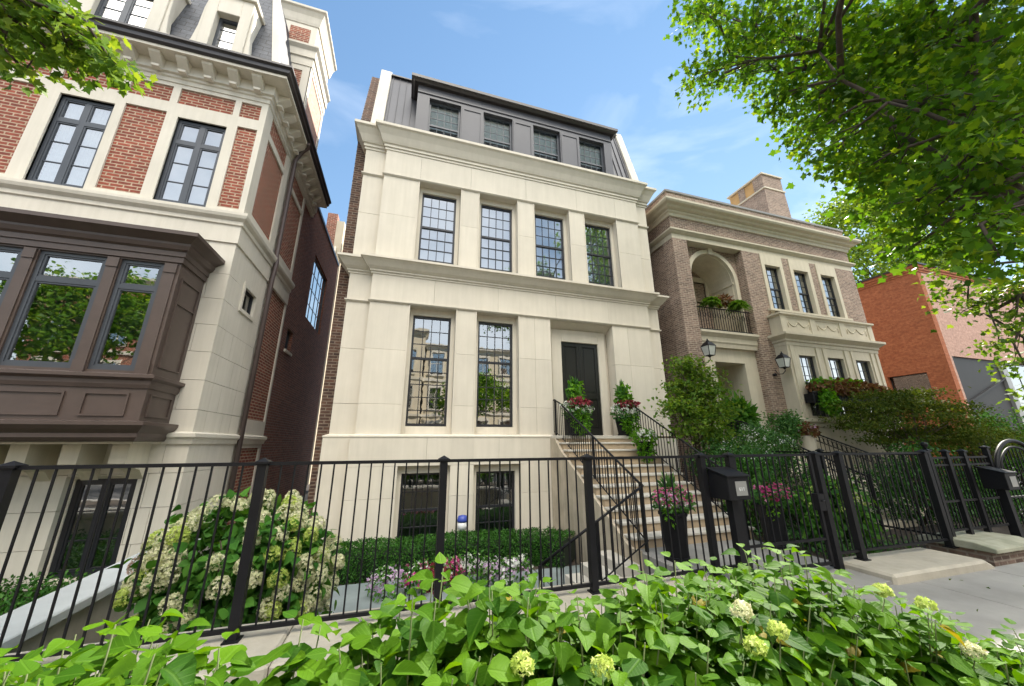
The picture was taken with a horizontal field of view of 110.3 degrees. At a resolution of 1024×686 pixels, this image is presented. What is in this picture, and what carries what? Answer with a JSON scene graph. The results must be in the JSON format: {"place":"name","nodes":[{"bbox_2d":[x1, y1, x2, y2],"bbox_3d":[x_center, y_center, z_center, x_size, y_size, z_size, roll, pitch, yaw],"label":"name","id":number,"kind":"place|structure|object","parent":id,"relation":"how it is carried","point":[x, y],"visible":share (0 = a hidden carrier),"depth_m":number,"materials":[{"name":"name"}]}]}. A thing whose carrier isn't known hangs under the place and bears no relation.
{"place":"outdoors","nodes":[
{"label":"outdoors","id":0,"kind":"place"},
{"bbox_2d":[0,590,51,613],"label":"yard","id":1,"kind":"structure","parent":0,"point":[17,601],"depth_m":5.09,"materials":[{"name":"soil"}]},
{"bbox_2d":[0,568,99,615],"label":"ground cover","id":2,"kind":"object","parent":1,"relation":"on","point":[21,600],"visible":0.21,"depth_m":5.01,"materials":[{"name":"green plant"}]},
{"bbox_2d":[0,0,338,591],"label":"red brick house","id":3,"kind":"structure","parent":0,"point":[169,264],"depth_m":7.16,"materials":[{"name":"stone"}]},
{"bbox_2d":[27,96,113,187],"bbox_3d":[-8.806,-4.006,7.210,0.880,2.100,0.132,4,-16,-16],"label":"window","id":4,"kind":"structure","parent":3,"relation":"in","point":[69,163],"depth_m":7.19,"materials":[{"name":"glass"}]},
{"bbox_2d":[47,478,137,578],"bbox_3d":[-6.854,3.019,5.913,0.830,1.460,0.150,4,-16,-16],"label":"window","id":5,"kind":"structure","parent":3,"relation":"in","point":[81,542],"depth_m":5.89,"materials":[{"name":"glass"}]},
{"bbox_2d":[155,120,225,206],"bbox_3d":[-6.918,-3.855,7.769,0.910,2.100,0.150,4,-16,-16],"label":"window","id":6,"kind":"structure","parent":3,"relation":"in","point":[191,163],"depth_m":7.77,"materials":[{"name":"glass"}]},
{"bbox_2d":[238,282,258,321],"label":"window","id":7,"kind":"structure","parent":3,"relation":"in","point":[252,295],"depth_m":8.40,"materials":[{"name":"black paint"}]},
{"bbox_2d":[306,257,325,332],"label":"window","id":8,"kind":"structure","parent":3,"relation":"in","point":[316,294],"depth_m":14.58,"materials":[{"name":"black glass"}]},
{"bbox_2d":[231,561,578,602],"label":"front yard soil","id":9,"kind":"structure","parent":0,"point":[534,568],"depth_m":6.75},
{"bbox_2d":[107,486,350,636],"bbox_3d":[-2.993,2.687,4.003,2.219,2.026,1.808,4,-16,-16],"label":"hydrangea","id":10,"kind":"object","parent":9,"relation":"on","point":[160,588],"visible":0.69,"depth_m":3.70,"materials":[{"name":"green plant"}]},
{"bbox_2d":[364,563,405,602],"bbox_3d":[-1.987,3.808,5.614,0.626,0.567,0.660,4,-16,-16],"label":"petunia","id":11,"kind":"object","parent":9,"relation":"on","point":[377,577],"visible":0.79,"depth_m":5.54,"materials":[{"name":"white plant"}]},
{"bbox_2d":[402,558,434,595],"bbox_3d":[-1.545,3.872,5.840,0.571,0.613,0.707,4,-16,-16],"label":"petunia","id":12,"kind":"object","parent":9,"relation":"on","point":[414,570],"visible":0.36,"depth_m":5.79,"materials":[{"name":"white plant"}]},
{"bbox_2d":[328,526,574,585],"bbox_3d":[-1.043,4.099,6.952,5.100,0.668,1.483,4,-16,-16],"label":"boxwood hedge","id":13,"kind":"object","parent":9,"relation":"on","point":[381,555],"visible":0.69,"depth_m":6.90,"materials":[{"name":"green plant"}]},
{"bbox_2d":[457,548,485,583],"bbox_3d":[-0.729,3.996,6.283,0.634,0.715,0.670,-5,-17,17],"label":"petunia","id":14,"kind":"object","parent":9,"relation":"on","point":[470,557],"visible":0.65,"depth_m":6.17,"materials":[{"name":"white plant"}]},
{"bbox_2d":[480,552,512,586],"bbox_3d":[-0.267,3.960,6.171,0.623,0.575,0.710,4,-16,-16],"label":"petunia","id":15,"kind":"object","parent":9,"relation":"on","point":[495,572],"visible":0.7,"depth_m":6.06,"materials":[{"name":"white plant"}]},
{"bbox_2d":[498,551,534,586],"bbox_3d":[0.079,3.941,6.022,0.646,0.744,0.694,4,-16,-16],"label":"petunia","id":16,"kind":"object","parent":9,"relation":"on","point":[515,561],"visible":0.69,"depth_m":5.94,"materials":[{"name":"white plant"}]},
{"bbox_2d":[319,565,579,613],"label":"bluestone path","id":17,"kind":"structure","parent":0,"point":[351,598],"depth_m":5.73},
{"bbox_2d":[538,484,648,586],"bbox_3d":[1.282,3.163,5.389,1.882,1.858,0.044,4,-16,-16],"label":"stair railing","id":18,"kind":"object","parent":17,"relation":"on","point":[597,542],"visible":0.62,"depth_m":5.43,"materials":[{"name":"metal"}]},
{"bbox_2d":[565,550,640,583],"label":"basement steps","id":19,"kind":"structure","parent":17,"relation":"on","point":[619,571],"depth_m":5.79,"materials":[{"name":"stone"}]},
{"bbox_2d":[306,70,680,549],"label":"limestone house","id":20,"kind":"structure","parent":0,"point":[495,290],"depth_m":10.07,"materials":[{"name":"beige stone"}]},
{"bbox_2d":[397,473,438,542],"bbox_3d":[-2.107,3.825,8.259,0.986,1.550,0.150,4,-16,-16],"label":"window","id":21,"kind":"structure","parent":20,"relation":"in","point":[432,506],"depth_m":8.31,"materials":[{"name":"glass"}]},
{"bbox_2d":[405,316,450,426],"bbox_3d":[-2.159,0.706,9.280,0.986,2.850,0.150,4,-16,-16],"label":"window","id":22,"kind":"structure","parent":20,"relation":"in","point":[430,344],"depth_m":9.30,"materials":[{"name":"glass"}]},
{"bbox_2d":[418,194,455,263],"bbox_3d":[-2.175,-3.288,10.410,0.986,2.170,0.150,4,-16,-16],"label":"window","id":23,"kind":"structure","parent":20,"relation":"in","point":[437,226],"depth_m":10.45,"materials":[{"name":"glass"}]},
{"bbox_2d":[427,101,460,137],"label":"dormer window","id":24,"kind":"structure","parent":20,"relation":"in","point":[439,119],"depth_m":11.55,"materials":[{"name":"grey glass"}]},
{"bbox_2d":[476,322,511,426],"bbox_3d":[-0.489,0.837,9.767,0.986,2.850,0.150,4,-16,-16],"label":"window","id":25,"kind":"structure","parent":20,"relation":"in","point":[494,368],"depth_m":9.79,"materials":[{"name":"glass"}]},
{"bbox_2d":[475,471,513,535],"bbox_3d":[-0.436,3.957,8.746,0.986,1.550,0.150,4,-16,-16],"label":"window","id":26,"kind":"structure","parent":20,"relation":"in","point":[484,475],"depth_m":8.80,"materials":[{"name":"glass"}]},
{"bbox_2d":[480,205,511,271],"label":"window","id":27,"kind":"structure","parent":20,"relation":"in","point":[496,226],"depth_m":10.95,"materials":[{"name":"glass"}]},
{"bbox_2d":[483,115,511,150],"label":"dormer window","id":28,"kind":"structure","parent":20,"relation":"in","point":[493,132],"depth_m":12.04,"materials":[{"name":"grey glass"}]},
{"bbox_2d":[533,128,559,161],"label":"dormer window","id":29,"kind":"structure","parent":20,"relation":"in","point":[545,145],"depth_m":12.53,"materials":[{"name":"glass"}]},
{"bbox_2d":[535,215,564,279],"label":"window","id":30,"kind":"structure","parent":20,"relation":"in","point":[548,234],"depth_m":11.44,"materials":[{"name":"glass"}]},
{"bbox_2d":[561,342,602,434],"bbox_3d":[2.023,1.325,10.444,1.220,2.720,0.050,4,-16,-16],"label":"front door","id":31,"kind":"structure","parent":20,"relation":"in","point":[579,360],"depth_m":10.56,"materials":[{"name":"black paint"}]},
{"bbox_2d":[579,140,603,172],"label":"dormer window","id":32,"kind":"structure","parent":20,"relation":"in","point":[590,156],"depth_m":13.03,"materials":[{"name":"glass"}]},
{"bbox_2d":[585,224,613,285],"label":"window","id":33,"kind":"structure","parent":20,"relation":"in","point":[600,272],"depth_m":11.93,"materials":[{"name":"glass"}]},
{"bbox_2d":[292,0,1023,282],"label":"sky","id":34,"kind":"structure","parent":0,"point":[609,63],"materials":[{"name":"blue"}]},
{"bbox_2d":[494,562,1023,654],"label":"sidewalk","id":35,"kind":"structure","parent":0,"point":[998,601],"depth_m":4.04,"materials":[{"name":"concrete"}]},
{"bbox_2d":[640,539,892,594],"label":"entry walk","id":36,"kind":"structure","parent":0,"point":[859,580],"depth_m":5.19,"materials":[{"name":"concrete"}]},
{"bbox_2d":[658,510,690,562],"bbox_3d":[2.466,2.900,5.379,0.407,0.660,0.407,4,-16,-16],"label":"planter","id":37,"kind":"object","parent":36,"relation":"on","point":[674,535],"visible":0.66,"depth_m":5.25,"materials":[{"name":"black paint"}]},
{"bbox_2d":[649,471,695,528],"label":"flowering plant","id":38,"kind":"object","parent":37,"relation":"in","point":[670,496],"visible":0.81,"depth_m":5.42,"materials":[{"name":"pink plant"}]},
{"bbox_2d":[706,467,751,581],"bbox_3d":[2.747,2.281,4.367,0.370,1.427,0.330,4,-16,-16],"label":"mailbox","id":39,"kind":"object","parent":36,"relation":"on","point":[730,486],"visible":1,"depth_m":4.38,"materials":[{"name":"black paint"}]},
{"bbox_2d":[755,502,786,549],"bbox_3d":[4.386,3.065,5.989,0.407,0.660,0.407,4,-16,-16],"label":"planter","id":40,"kind":"object","parent":36,"relation":"on","point":[775,528],"visible":0.44,"depth_m":5.87,"materials":[{"name":"black paint"}]},
{"bbox_2d":[750,469,794,520],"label":"flowering plant","id":41,"kind":"object","parent":40,"relation":"in","point":[768,491],"visible":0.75,"depth_m":5.98,"materials":[{"name":"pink plant"}]},
{"bbox_2d":[721,490,1023,559],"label":"neighbour yard","id":42,"kind":"structure","parent":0,"point":[1002,529],"depth_m":7.03,"materials":[{"name":"soil"}]},
{"bbox_2d":[643,353,746,500],"bbox_3d":[4.508,2.184,8.528,3.042,4.024,1.552,4,-16,-16],"label":"tree","id":43,"kind":"object","parent":42,"relation":"on","point":[705,416],"visible":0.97,"depth_m":8.51,"materials":[{"name":"green plant"}]},
{"bbox_2d":[679,435,788,482],"bbox_3d":[4.993,3.076,8.016,2.434,2.035,1.943,4,-16,-16],"label":"flowering shrub","id":44,"kind":"object","parent":42,"relation":"on","point":[723,447],"visible":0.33,"depth_m":7.92,"materials":[{"name":"green plant"}]},
{"bbox_2d":[717,452,791,533],"bbox_3d":[4.887,3.076,7.403,1.662,1.703,1.520,4,-16,-16],"label":"flowering shrub","id":45,"kind":"object","parent":42,"relation":"on","point":[751,506],"visible":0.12,"depth_m":7.27,"materials":[{"name":"green plant"}]},
{"bbox_2d":[719,418,802,476],"bbox_3d":[6.292,3.161,9.035,2.057,2.408,1.758,4,-16,-16],"label":"flowering shrub","id":46,"kind":"object","parent":42,"relation":"on","point":[772,442],"visible":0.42,"depth_m":8.86,"materials":[{"name":"green plant"}]},
{"bbox_2d":[645,172,907,503],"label":"mauve brick house","id":47,"kind":"structure","parent":42,"relation":"on","point":[772,262],"depth_m":13.14,"materials":[{"name":"stone"}]},
{"bbox_2d":[765,267,784,309],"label":"window","id":48,"kind":"structure","parent":47,"relation":"in","point":[773,290],"depth_m":13.75,"materials":[{"name":"glass"}]},
{"bbox_2d":[794,272,813,313],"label":"window","id":49,"kind":"structure","parent":47,"relation":"in","point":[802,295],"depth_m":14.17,"materials":[{"name":"glass"}]},
{"bbox_2d":[799,356,825,415],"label":"window","id":50,"kind":"structure","parent":47,"relation":"in","point":[803,359],"depth_m":12.46,"materials":[{"name":"glass"}]},
{"bbox_2d":[821,277,839,316],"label":"window","id":51,"kind":"structure","parent":47,"relation":"in","point":[827,284],"depth_m":14.58,"materials":[{"name":"glass"}]},
{"bbox_2d":[804,391,887,416],"bbox_3d":[11.595,2.137,12.148,3.912,0.815,0.287,4,-16,-16],"label":"window box","id":52,"kind":"object","parent":47,"relation":"attached to","point":[812,398],"visible":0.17,"depth_m":11.68,"materials":[{"name":"black paint"}]},
{"bbox_2d":[805,376,889,416],"bbox_3d":[11.598,1.876,12.192,4.111,1.455,0.738,4,-16,-16],"label":"coleus","id":53,"kind":"object","parent":52,"relation":"in","point":[831,389],"visible":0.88,"depth_m":11.82,"materials":[{"name":"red plant"}]},
{"bbox_2d":[764,453,828,526],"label":"shrub","id":54,"kind":"object","parent":42,"relation":"on","point":[793,515],"visible":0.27,"depth_m":7.53,"materials":[{"name":"green plant"}]},
{"bbox_2d":[724,503,921,558],"bbox_3d":[5.178,3.789,7.555,2.007,0.405,4.405,4,-16,-16],"label":"ground cover","id":55,"kind":"object","parent":42,"relation":"on","point":[790,533],"visible":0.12,"depth_m":5.97,"materials":[{"name":"green plant"}]},
{"bbox_2d":[730,448,935,529],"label":"neighbour steps","id":56,"kind":"structure","parent":42,"relation":"on","point":[890,520],"depth_m":8.45,"materials":[{"name":"stone"}]},
{"bbox_2d":[723,389,764,437],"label":"palm plant","id":57,"kind":"object","parent":56,"relation":"on","point":[750,412],"visible":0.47,"depth_m":11.11,"materials":[{"name":"green plant"}]},
{"bbox_2d":[759,409,811,453],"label":"shrub","id":58,"kind":"object","parent":56,"relation":"on","point":[781,421],"visible":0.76,"depth_m":10.78,"materials":[{"name":"green plant"}]},
{"bbox_2d":[724,419,883,529],"bbox_3d":[7.191,3.191,9.305,0.044,2.670,3.556,4,-16,-16],"label":"stair railing","id":59,"kind":"object","parent":56,"relation":"on","point":[737,421],"visible":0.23,"depth_m":8.90,"materials":[{"name":"metal"}]},
{"bbox_2d":[784,432,927,501],"bbox_3d":[9.373,3.331,9.952,0.044,2.738,3.562,4,-16,-16],"label":"stair railing","id":60,"kind":"object","parent":56,"relation":"on","point":[841,445],"visible":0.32,"depth_m":9.98,"materials":[{"name":"metal"}]},
{"bbox_2d":[779,463,887,552],"bbox_3d":[5.591,2.949,6.291,1.568,1.580,1.334,10,-19,-33],"label":"shrub","id":61,"kind":"object","parent":42,"relation":"on","point":[804,508],"visible":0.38,"depth_m":6.05,"materials":[{"name":"green plant"}]},
{"bbox_2d":[812,385,1007,469],"bbox_3d":[11.966,3.032,10.653,6.020,3.407,3.255,4,-16,-16],"label":"japanese maple","id":62,"kind":"object","parent":42,"relation":"on","point":[897,403],"visible":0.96,"depth_m":10.43,"materials":[{"name":"green plant"}]},
{"bbox_2d":[849,436,1000,527],"bbox_3d":[8.906,3.216,7.922,2.858,2.229,2.243,4,-16,-16],"label":"shrub","id":63,"kind":"object","parent":42,"relation":"on","point":[904,448],"visible":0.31,"depth_m":7.71,"materials":[{"name":"green plant"}]},
{"bbox_2d":[856,262,1023,481],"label":"orange brick building","id":64,"kind":"structure","parent":42,"relation":"on","point":[914,352],"depth_m":16.59,"materials":[{"name":"brown brick"}]},
{"bbox_2d":[890,373,934,401],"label":"window","id":65,"kind":"structure","parent":64,"relation":"in","point":[914,380],"depth_m":16.74,"materials":[{"name":"black paint"}]},
{"bbox_2d":[1005,363,1023,405],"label":"window","id":66,"kind":"structure","parent":64,"relation":"in","point":[1015,381],"depth_m":16.95,"materials":[{"name":"paint"}]},
{"bbox_2d":[899,416,1023,467],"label":"japanese maple","id":67,"kind":"object","parent":42,"relation":"on","point":[971,441],"visible":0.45,"depth_m":10.94,"materials":[{"name":"green plant"}]},
{"bbox_2d":[906,484,1023,524],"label":"ground cover","id":68,"kind":"object","parent":42,"relation":"on","point":[1018,502],"visible":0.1,"depth_m":8.54,"materials":[{"name":"green plant"}]},
{"bbox_2d":[915,530,1023,566],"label":"wall","id":69,"kind":"structure","parent":42,"relation":"on","point":[995,549],"depth_m":5.46,"materials":[{"name":"stone"}]},
{"bbox_2d":[713,448,939,535],"bbox_3d":[6.251,3.148,7.881,0.120,1.585,4.450,4,-16,-16],"label":"iron fence","id":70,"kind":"object","parent":69,"relation":"on","point":[819,450],"visible":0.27,"depth_m":6.39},
{"bbox_2d":[920,442,1012,536],"bbox_3d":[7.913,2.586,6.146,1.842,1.710,0.112,4,-16,-16],"label":"iron fence","id":71,"kind":"object","parent":69,"relation":"on","point":[977,499],"visible":0.86,"depth_m":6.11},
{"bbox_2d":[974,466,1023,537],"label":"mailbox","id":72,"kind":"object","parent":71,"relation":"attached to","point":[1003,482],"visible":0.98,"depth_m":6.06,"materials":[{"name":"black paint"}]},
{"bbox_2d":[994,439,1023,532],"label":"arched gate","id":73,"kind":"structure","parent":71,"relation":"attached to","point":[998,461],"depth_m":6.58,"materials":[{"name":"metal"}]},
{"bbox_2d":[957,404,1023,486],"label":"shrub","id":74,"kind":"object","parent":42,"relation":"on","point":[984,413],"visible":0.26,"depth_m":12.53,"materials":[{"name":"green plant"}]},
{"label":"ground","id":75,"kind":"structure","parent":0,"visible":0},
{"bbox_2d":[0,539,207,653],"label":"garden wall","id":76,"kind":"structure","parent":75,"relation":"on","point":[36,627],"depth_m":3.55,"materials":[{"name":"stone"}]},
{"bbox_2d":[307,213,345,484],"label":"alley building","id":77,"kind":"structure","parent":75,"relation":"on","point":[336,227],"depth_m":18.61,"materials":[{"name":"red brick"}]},
{"bbox_2d":[4,570,735,684],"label":"stone kerb wall","id":78,"kind":"structure","parent":75,"relation":"on","point":[261,642],"depth_m":3.00,"materials":[{"name":"stone"}]},
{"bbox_2d":[0,452,751,661],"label":"iron fence","id":79,"kind":"object","parent":78,"relation":"on","point":[10,472],"visible":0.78,"depth_m":3.27,"materials":[{"name":"metal"}]},
{"bbox_2d":[733,453,834,571],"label":"iron gate","id":80,"kind":"structure","parent":79,"relation":"attached to","point":[818,501],"depth_m":4.88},
{"bbox_2d":[550,435,754,573],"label":"front steps","id":81,"kind":"structure","parent":75,"relation":"on","point":[615,446],"depth_m":7.57,"materials":[{"name":"stone"}]},
{"bbox_2d":[566,415,583,435],"bbox_3d":[1.645,2.137,9.193,0.477,0.500,0.477,4,-16,-16],"label":"planter","id":82,"kind":"object","parent":81,"relation":"on","point":[573,425],"visible":0.28,"depth_m":9.04,"materials":[{"name":"black paint"}]},
{"bbox_2d":[560,376,593,437],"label":"flowering plant","id":83,"kind":"object","parent":82,"relation":"in","point":[577,400],"visible":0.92,"depth_m":9.10,"materials":[{"name":"green plant"}]},
{"bbox_2d":[553,399,648,551],"bbox_3d":[1.605,2.481,7.801,0.044,2.861,3.823,4,-16,-16],"label":"stair railing","id":84,"kind":"object","parent":81,"relation":"on","point":[555,414],"visible":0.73,"depth_m":7.32,"materials":[{"name":"metal"}]},
{"bbox_2d":[615,417,632,435],"bbox_3d":[3.085,2.293,9.764,0.477,0.500,0.477,4,-16,-16],"label":"planter","id":85,"kind":"object","parent":81,"relation":"on","point":[621,432],"visible":0.32,"depth_m":9.62,"materials":[{"name":"black paint"}]},
{"bbox_2d":[610,379,642,435],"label":"flowering plant","id":86,"kind":"object","parent":85,"relation":"in","point":[624,403],"visible":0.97,"depth_m":9.66,"materials":[{"name":"green plant"}]},
{"bbox_2d":[635,442,652,455],"bbox_3d":[3.237,2.593,8.695,0.393,0.360,0.393,4,-16,-16],"label":"planter","id":87,"kind":"object","parent":81,"relation":"on","point":[647,448],"visible":0.44,"depth_m":8.55,"materials":[{"name":"black paint"}]},
{"bbox_2d":[628,428,659,462],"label":"flowering plant","id":88,"kind":"object","parent":87,"relation":"in","point":[650,433],"visible":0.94,"depth_m":8.53,"materials":[{"name":"green plant"}]},
{"bbox_2d":[625,406,750,539],"bbox_3d":[3.687,2.669,8.422,0.044,2.821,3.722,4,-16,-16],"label":"stair railing","id":89,"kind":"object","parent":81,"relation":"on","point":[683,441],"visible":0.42,"depth_m":8.10,"materials":[{"name":"metal"}]},
{"bbox_2d":[802,190,996,282],"bbox_3d":[31.993,-2.191,27.936,21.404,23.588,6.098,4,-16,-16],"label":"locust tree","id":90,"kind":"object","parent":75,"relation":"on","point":[858,254],"visible":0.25,"depth_m":27.69,"materials":[{"name":"green plant"}]},
{"bbox_2d":[843,547,994,584],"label":"stone kerb wall","id":91,"kind":"structure","parent":75,"relation":"on","point":[905,566],"depth_m":4.85,"materials":[{"name":"stone"}]},
{"bbox_2d":[808,449,959,569],"bbox_3d":[5.683,2.457,5.429,2.656,1.585,0.136,4,-16,-16],"label":"iron fence","id":92,"kind":"object","parent":91,"relation":"on","point":[940,516],"visible":0.94,"depth_m":5.36,"materials":[{"name":"metal"}]},
{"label":"planting strip","id":93,"kind":"structure","parent":0,"visible":0},
{"bbox_2d":[1,644,97,685],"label":"hydrangea","id":94,"kind":"object","parent":93,"relation":"on","point":[34,653],"visible":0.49,"depth_m":1.10,"materials":[{"name":"green plant"}]},
{"bbox_2d":[0,0,158,97],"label":"maple tree","id":95,"kind":"object","parent":93,"relation":"on","point":[22,22],"visible":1,"depth_m":2.77,"materials":[{"name":"green plant"}]},
{"bbox_2d":[0,608,222,685],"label":"hydrangea","id":96,"kind":"object","parent":93,"relation":"on","point":[56,645],"visible":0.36,"depth_m":1.15,"materials":[{"name":"green plant"}]},
{"bbox_2d":[0,615,264,685],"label":"hydrangea","id":97,"kind":"object","parent":93,"relation":"on","point":[149,666],"visible":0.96,"depth_m":1.01,"materials":[{"name":"green plant"}]},
{"bbox_2d":[194,610,395,685],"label":"hydrangea","id":98,"kind":"object","parent":93,"relation":"on","point":[308,669],"visible":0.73,"depth_m":1.11,"materials":[{"name":"green plant"}]},
{"bbox_2d":[265,552,522,685],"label":"hydrangea","id":99,"kind":"object","parent":93,"relation":"on","point":[418,660],"visible":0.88,"depth_m":1.19,"materials":[{"name":"green plant"}]},
{"bbox_2d":[408,573,603,685],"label":"hydrangea","id":100,"kind":"object","parent":93,"relation":"on","point":[516,630],"visible":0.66,"depth_m":1.27,"materials":[{"name":"green plant"}]},
{"bbox_2d":[494,589,710,685],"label":"hydrangea","id":101,"kind":"object","parent":93,"relation":"on","point":[621,662],"visible":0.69,"depth_m":1.29,"materials":[{"name":"green plant"}]},
{"bbox_2d":[564,551,780,685],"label":"hydrangea","id":102,"kind":"object","parent":93,"relation":"on","point":[654,590],"visible":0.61,"depth_m":1.43,"materials":[{"name":"green plant"}]},
{"bbox_2d":[652,557,863,685],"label":"hydrangea","id":103,"kind":"object","parent":93,"relation":"on","point":[802,659],"visible":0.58,"depth_m":1.46,"materials":[{"name":"green plant"}]},
{"bbox_2d":[714,542,912,685],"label":"hydrangea","id":104,"kind":"object","parent":93,"relation":"on","point":[879,642],"visible":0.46,"depth_m":1.66,"materials":[{"name":"green plant"}]},
{"bbox_2d":[663,0,1023,299],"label":"maple tree","id":105,"kind":"object","parent":93,"relation":"on","point":[978,154],"visible":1,"depth_m":5.35,"materials":[{"name":"green plant"}]},
{"bbox_2d":[851,671,896,685],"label":"hydrangea","id":106,"kind":"object","parent":93,"relation":"on","point":[860,680],"visible":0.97,"depth_m":1.37,"materials":[{"name":"green plant"}]},
{"bbox_2d":[823,588,1005,685],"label":"hydrangea","id":107,"kind":"object","parent":93,"relation":"on","point":[924,634],"visible":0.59,"depth_m":1.65,"materials":[{"name":"green plant"}]},
{"bbox_2d":[827,6,1023,411],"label":"maple tree","id":108,"kind":"object","parent":93,"relation":"on","point":[990,293],"visible":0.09,"depth_m":8.32,"materials":[{"name":"green plant"}]},
{"bbox_2d":[893,611,1023,685],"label":"hydrangea","id":109,"kind":"object","parent":93,"relation":"on","point":[1016,676],"visible":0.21,"depth_m":1.84,"materials":[{"name":"green plant"}]},
{"bbox_2d":[965,618,1023,674],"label":"hydrangea","id":110,"kind":"object","parent":93,"relation":"on","point":[1009,638],"visible":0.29,"depth_m":2.04,"materials":[{"name":"green plant"}]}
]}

